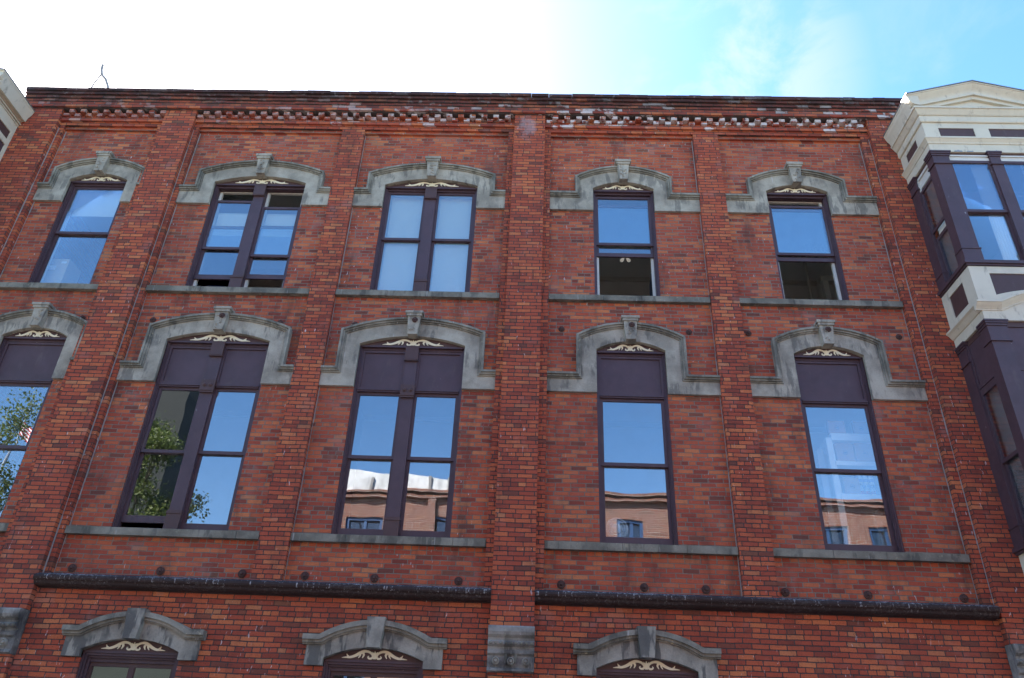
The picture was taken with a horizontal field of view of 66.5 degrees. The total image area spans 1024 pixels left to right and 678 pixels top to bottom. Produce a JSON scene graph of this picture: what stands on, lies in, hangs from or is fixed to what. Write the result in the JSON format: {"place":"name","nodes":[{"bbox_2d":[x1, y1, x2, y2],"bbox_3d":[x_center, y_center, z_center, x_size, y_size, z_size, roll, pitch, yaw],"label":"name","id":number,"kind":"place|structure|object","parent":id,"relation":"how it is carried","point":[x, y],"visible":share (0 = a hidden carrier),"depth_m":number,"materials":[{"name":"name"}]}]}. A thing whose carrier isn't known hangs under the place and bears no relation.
{"place":"outdoors","nodes":[
{"label":"outdoors","id":0,"kind":"place"},
{"bbox_2d":[0,0,1023,97],"label":"sky","id":1,"kind":"structure","parent":0,"point":[780,48],"materials":[{"name":"white"}]},
{"bbox_2d":[854,475,876,493],"bbox_3d":[5.379,2.229,11.855,0.270,0.375,0.099,1,-31,2],"label":"bottle pack","id":2,"kind":"object","parent":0,"point":[867,485],"visible":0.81,"depth_m":11.84,"materials":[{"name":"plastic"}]},
{"bbox_3d":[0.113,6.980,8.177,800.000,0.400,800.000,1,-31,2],"label":"ground","id":3,"kind":"structure","parent":0,"visible":0},
{"bbox_2d":[0,68,1023,677],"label":"brick building","id":4,"kind":"structure","parent":3,"relation":"on","point":[432,384],"depth_m":12.38,"materials":[{"name":"brick"}]},
{"bbox_2d":[0,68,34,160],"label":"bay window","id":5,"kind":"structure","parent":4,"relation":"in","point":[15,109],"depth_m":14.65,"materials":[{"name":"beige paint"}]},
{"bbox_2d":[0,330,66,517],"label":"window","id":6,"kind":"structure","parent":4,"relation":"in","point":[29,358],"depth_m":12.63,"materials":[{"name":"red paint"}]},
{"bbox_2d":[42,259,80,282],"bbox_3d":[-8.186,-0.865,13.898,0.500,1.100,0.407,1,-31,2],"label":"cardboard box","id":7,"kind":"object","parent":4,"relation":"on","point":[63,271],"visible":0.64,"depth_m":13.92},
{"bbox_2d":[29,176,126,282],"bbox_3d":[-7.676,-1.920,14.034,1.110,2.487,0.262,1,-31,2],"label":"window","id":8,"kind":"structure","parent":4,"relation":"in","point":[99,196],"depth_m":14.36,"materials":[{"name":"purple paint"}]},
{"bbox_2d":[91,64,108,87],"bbox_3d":[-8.945,-5.055,16.711,0.505,2.394,0.060,1,-31,2],"label":"roof pole","id":9,"kind":"object","parent":4,"relation":"on","point":[103,76],"visible":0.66,"depth_m":17.08,"materials":[{"name":"grey metal"}]},
{"bbox_2d":[76,640,178,677],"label":"window","id":10,"kind":"structure","parent":4,"relation":"in","point":[131,654],"depth_m":10.18,"materials":[{"name":"purple paint"}]},
{"bbox_2d":[112,334,268,530],"bbox_3d":[-4.795,1.338,11.963,1.710,3.262,0.214,1,-31,2],"label":"window","id":11,"kind":"structure","parent":4,"relation":"in","point":[208,365],"depth_m":12.24,"materials":[{"name":"purple paint"}]},
{"bbox_2d":[185,179,304,287],"bbox_3d":[-4.654,-1.851,13.927,1.710,2.487,0.272,1,-31,2],"label":"window","id":12,"kind":"structure","parent":4,"relation":"in","point":[249,226],"depth_m":14.07,"materials":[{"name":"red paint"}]},
{"bbox_2d":[322,649,422,677],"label":"window","id":13,"kind":"structure","parent":4,"relation":"in","point":[372,663],"depth_m":10.08,"materials":[{"name":"purple paint"}]},
{"bbox_2d":[331,339,464,537],"bbox_3d":[-1.648,1.412,11.856,1.710,3.262,0.214,1,-31,2],"label":"window","id":14,"kind":"structure","parent":4,"relation":"in","point":[405,369],"depth_m":12.15,"materials":[{"name":"purple paint"}]},
{"bbox_2d":[370,182,476,291],"bbox_3d":[-1.506,-1.777,13.820,1.710,2.487,0.272,1,-31,2],"label":"window","id":15,"kind":"structure","parent":4,"relation":"in","point":[411,240],"depth_m":13.84,"materials":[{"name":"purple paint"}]},
{"bbox_2d":[620,250,630,261],"bbox_3d":[2.433,-1.771,16.795,0.231,0.283,0.119,1,-31,2],"label":"ceiling lamp","id":16,"kind":"object","parent":4,"relation":"hanging from","point":[627,259],"visible":0.7,"depth_m":16.73,"materials":[{"name":"white paint"}]},
{"bbox_2d":[593,185,659,295],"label":"window","id":17,"kind":"structure","parent":4,"relation":"in","point":[626,193],"depth_m":13.84,"materials":[{"name":"purple paint"}]},
{"bbox_2d":[596,344,677,544],"bbox_3d":[1.829,1.502,11.753,1.110,3.262,0.180,1,-31,2],"label":"window","id":18,"kind":"structure","parent":4,"relation":"in","point":[626,373],"depth_m":12.10,"materials":[{"name":"purple paint"}]},
{"bbox_2d":[596,659,697,677],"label":"window","id":19,"kind":"structure","parent":4,"relation":"in","point":[631,668],"depth_m":9.96,"materials":[{"name":"purple paint"}]},
{"bbox_2d":[766,188,848,299],"bbox_3d":[5.063,-1.634,13.580,1.110,2.487,0.210,1,-31,2],"label":"window","id":20,"kind":"structure","parent":4,"relation":"in","point":[798,196],"depth_m":13.78,"materials":[{"name":"purple paint"}]},
{"bbox_2d":[794,348,904,551],"bbox_3d":[4.922,1.575,11.648,1.110,3.262,0.180,1,-31,2],"label":"window","id":21,"kind":"structure","parent":4,"relation":"in","point":[827,378],"depth_m":11.99,"materials":[{"name":"purple paint"}]},
{"bbox_2d":[815,433,887,545],"bbox_3d":[5.230,2.723,11.713,0.805,2.590,0.560,1,-31,2],"label":"shelf unit","id":22,"kind":"object","parent":4,"relation":"on","point":[842,504],"visible":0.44,"depth_m":11.89,"materials":[{"name":"laminate"}]},
{"bbox_2d":[826,421,845,434],"bbox_3d":[5.097,1.411,12.287,0.260,0.240,0.086,1,-31,2],"label":"carton","id":23,"kind":"object","parent":22,"relation":"on","point":[835,426],"visible":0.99,"depth_m":12.26,"materials":[{"name":"cardboard"}]},
{"bbox_2d":[833,443,855,460],"bbox_3d":[5.137,1.773,12.070,0.270,0.320,0.086,1,-31,2],"label":"carton","id":24,"kind":"object","parent":22,"relation":"on","point":[843,451],"visible":0.98,"depth_m":12.05,"materials":[{"name":"glass"}]},
{"bbox_2d":[841,477,861,493],"bbox_3d":[5.126,2.236,11.793,0.230,0.280,0.086,1,-31,2],"label":"carton","id":25,"kind":"object","parent":22,"relation":"on","point":[850,485],"visible":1,"depth_m":11.77,"materials":[{"name":"glass"}]},
{"bbox_2d":[851,421,868,433],"bbox_3d":[5.472,1.420,12.274,0.210,0.240,0.086,1,-31,2],"label":"carton","id":26,"kind":"object","parent":22,"relation":"on","point":[859,427],"visible":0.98,"depth_m":12.25,"materials":[{"name":"cardboard"}]},
{"bbox_2d":[852,443,874,461],"bbox_3d":[5.442,1.776,12.062,0.290,0.330,0.086,1,-31,2],"label":"carton","id":27,"kind":"object","parent":22,"relation":"on","point":[863,451],"visible":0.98,"depth_m":12.04,"materials":[{"name":"glass"}]},
{"bbox_2d":[883,80,1023,572],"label":"bay window","id":28,"kind":"structure","parent":4,"relation":"in","point":[958,144],"depth_m":12.44,"materials":[{"name":"beige paint"}]}
]}

